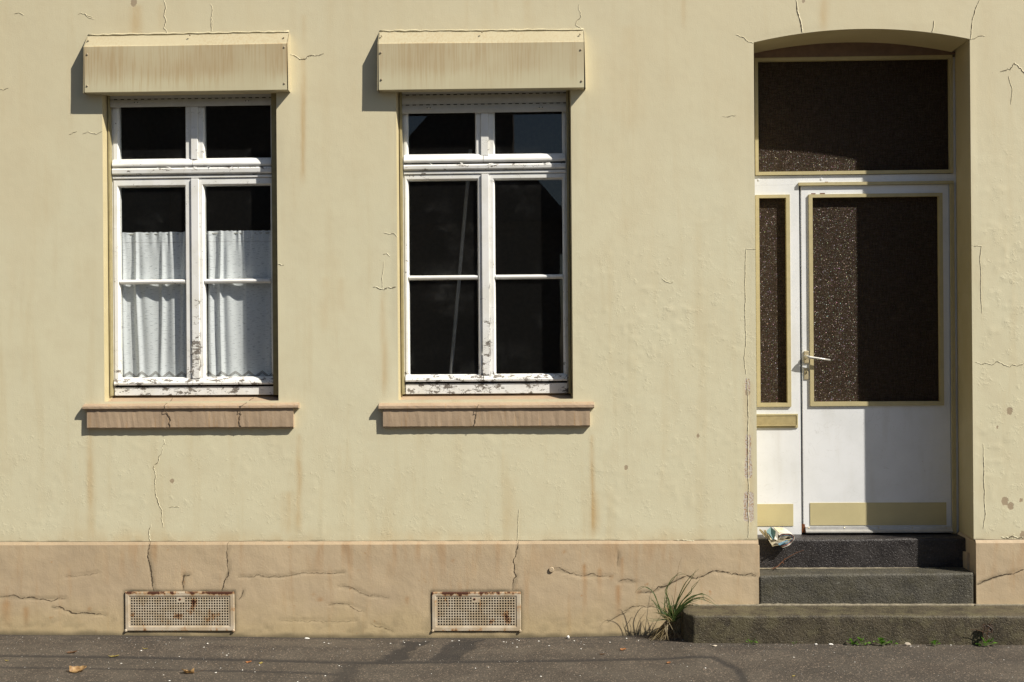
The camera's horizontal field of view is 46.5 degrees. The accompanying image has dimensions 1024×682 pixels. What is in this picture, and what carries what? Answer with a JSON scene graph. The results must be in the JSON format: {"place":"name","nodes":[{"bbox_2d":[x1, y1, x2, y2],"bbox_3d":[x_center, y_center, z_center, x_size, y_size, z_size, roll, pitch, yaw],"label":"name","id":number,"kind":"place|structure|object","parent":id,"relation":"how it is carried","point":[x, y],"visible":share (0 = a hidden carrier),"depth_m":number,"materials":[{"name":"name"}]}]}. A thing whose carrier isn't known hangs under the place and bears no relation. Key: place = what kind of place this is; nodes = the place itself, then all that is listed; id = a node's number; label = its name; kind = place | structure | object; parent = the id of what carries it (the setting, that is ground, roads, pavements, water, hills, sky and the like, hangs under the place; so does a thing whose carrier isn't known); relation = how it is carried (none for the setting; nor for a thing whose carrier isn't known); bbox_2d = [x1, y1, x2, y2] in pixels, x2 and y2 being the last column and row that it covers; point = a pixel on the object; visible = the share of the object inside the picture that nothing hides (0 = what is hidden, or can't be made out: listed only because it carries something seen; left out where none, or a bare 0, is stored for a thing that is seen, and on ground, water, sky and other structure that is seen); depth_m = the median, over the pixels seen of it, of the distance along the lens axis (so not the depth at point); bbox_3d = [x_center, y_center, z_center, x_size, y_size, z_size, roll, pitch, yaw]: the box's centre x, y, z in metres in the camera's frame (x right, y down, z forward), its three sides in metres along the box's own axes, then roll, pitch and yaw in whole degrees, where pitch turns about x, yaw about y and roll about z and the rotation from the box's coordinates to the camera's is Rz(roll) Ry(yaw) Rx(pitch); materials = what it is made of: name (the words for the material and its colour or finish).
{"place":"outdoors","nodes":[
{"label":"outdoors","id":0,"kind":"place"},
{"bbox_2d":[0,633,1023,681],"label":"pavement","id":1,"kind":"structure","parent":0,"point":[48,658],"depth_m":6.90,"materials":[{"name":"grey asphalt"}]},
{"bbox_2d":[69,665,86,671],"bbox_3d":[-2.460,1.850,6.738,0.080,0.037,0.080,0,0,35],"label":"fallen leaf","id":2,"kind":"object","parent":1,"relation":"on","point":[76,668],"visible":1,"depth_m":6.75,"materials":[{"name":"beige plant"}]},
{"bbox_2d":[182,668,204,672],"bbox_3d":[-1.788,1.852,6.708,0.144,0.033,0.052,0,0,2],"label":"fallen leaf","id":3,"kind":"object","parent":1,"relation":"on","point":[190,671],"visible":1,"depth_m":6.70,"materials":[{"name":"beige plant"}]},
{"bbox_2d":[0,0,1023,637],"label":"terraced house","id":4,"kind":"structure","parent":1,"relation":"on","point":[736,276],"depth_m":7.55,"materials":[{"name":"paint"}]},
{"bbox_2d":[107,93,278,395],"bbox_3d":[-2.044,-0.674,7.683,1.099,2.044,0.116,0,0,2],"label":"window","id":5,"kind":"structure","parent":4,"relation":"in","point":[195,172],"depth_m":7.66,"materials":[{"name":"white paint"}]},
{"bbox_2d":[128,232,269,234],"bbox_3d":[-2.044,-0.696,7.736,1.029,0.008,0.008,0,0,2],"label":"curtain rod","id":6,"kind":"object","parent":4,"relation":"attached to","point":[206,233],"visible":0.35,"depth_m":7.73,"materials":[{"name":"white metal"}]},
{"bbox_2d":[122,232,186,376],"bbox_3d":[-2.317,-0.224,7.730,0.474,0.965,0.034,0,0,2],"label":"half curtain","id":7,"kind":"object","parent":6,"relation":"hanging from","point":[154,329],"visible":0.98,"depth_m":7.74,"materials":[{"name":"white fabric"}]},
{"bbox_2d":[207,230,271,376],"bbox_3d":[-1.750,-0.231,7.712,0.447,0.969,0.036,0,0,2],"label":"half curtain","id":8,"kind":"object","parent":6,"relation":"hanging from","point":[239,331],"visible":0.94,"depth_m":7.72,"materials":[{"name":"white fabric"}]},
{"bbox_2d":[449,149,471,373],"bbox_3d":[-0.352,-0.454,8.016,0.184,1.664,0.025,0,0,2],"label":"leaning pole","id":9,"kind":"object","parent":4,"relation":"in","point":[459,273],"visible":0.79,"depth_m":8.01,"materials":[{"name":"grey wood"}]},
{"bbox_2d":[399,90,570,393],"bbox_3d":[-0.170,-0.674,7.622,1.087,2.019,0.116,0,0,2],"label":"window","id":10,"kind":"structure","parent":4,"relation":"in","point":[485,167],"depth_m":7.59,"materials":[{"name":"white paint"}]},
{"bbox_2d":[799,184,952,532],"bbox_3d":[2.367,0.120,7.775,0.969,2.282,0.102,0,0,2],"label":"front door","id":11,"kind":"structure","parent":4,"relation":"in","point":[874,259],"depth_m":7.79,"materials":[{"name":"paint"}]},
{"bbox_2d":[76,638,1007,681],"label":"petal litter","id":12,"kind":"object","parent":1,"relation":"on","point":[503,641],"visible":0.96,"depth_m":7.11,"materials":[{"name":"white plant"}]},
{"bbox_2d":[637,558,719,640],"bbox_3d":[1.010,1.582,7.327,0.516,0.501,0.170,0,0,2],"label":"grass tuft","id":13,"kind":"object","parent":1,"relation":"on","point":[671,615],"visible":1,"depth_m":7.32,"materials":[{"name":"green plant"}]},
{"bbox_2d":[680,533,1023,644],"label":"front steps","id":14,"kind":"structure","parent":1,"relation":"on","point":[844,588],"depth_m":7.41,"materials":[{"name":"grey concrete"}]},
{"bbox_2d":[759,527,794,547],"bbox_3d":[1.689,1.253,7.649,0.215,0.124,0.203,0,0,2],"label":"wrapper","id":15,"kind":"object","parent":14,"relation":"on","point":[780,536],"visible":0.98,"depth_m":7.58,"materials":[{"name":"multicoloured paper"}]},
{"bbox_2d":[771,550,802,568],"bbox_3d":[1.753,1.391,7.590,0.218,0.115,0.022,0,0,-8],"label":"dry twig","id":16,"kind":"object","parent":14,"relation":"on","point":[784,559],"visible":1,"depth_m":7.59,"materials":[{"name":"brown wood"}]},
{"bbox_2d":[857,637,870,644],"bbox_3d":[2.096,1.790,7.114,0.094,0.051,0.054,0,0,2],"label":"weed","id":17,"kind":"object","parent":1,"relation":"on","point":[860,639],"visible":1,"depth_m":7.12,"materials":[{"name":"green plant"}]},
{"bbox_2d":[873,637,890,644],"bbox_3d":[2.210,1.790,7.106,0.120,0.051,0.058,0,0,2],"label":"weed","id":18,"kind":"object","parent":1,"relation":"on","point":[881,639],"visible":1,"depth_m":7.11,"materials":[{"name":"green plant"}]},
{"bbox_2d":[978,620,993,641],"bbox_3d":[2.797,1.719,7.098,0.145,0.147,0.011,0,0,2],"label":"dead stalk","id":19,"kind":"object","parent":1,"relation":"on","point":[988,626],"visible":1,"depth_m":7.09,"materials":[{"name":"brown plant"}]},
{"bbox_2d":[976,637,996,645],"bbox_3d":[2.823,1.786,7.093,0.132,0.055,0.054,0,0,6],"label":"weed","id":20,"kind":"object","parent":1,"relation":"on","point":[988,641],"visible":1,"depth_m":7.10,"materials":[{"name":"green plant"}]}
]}

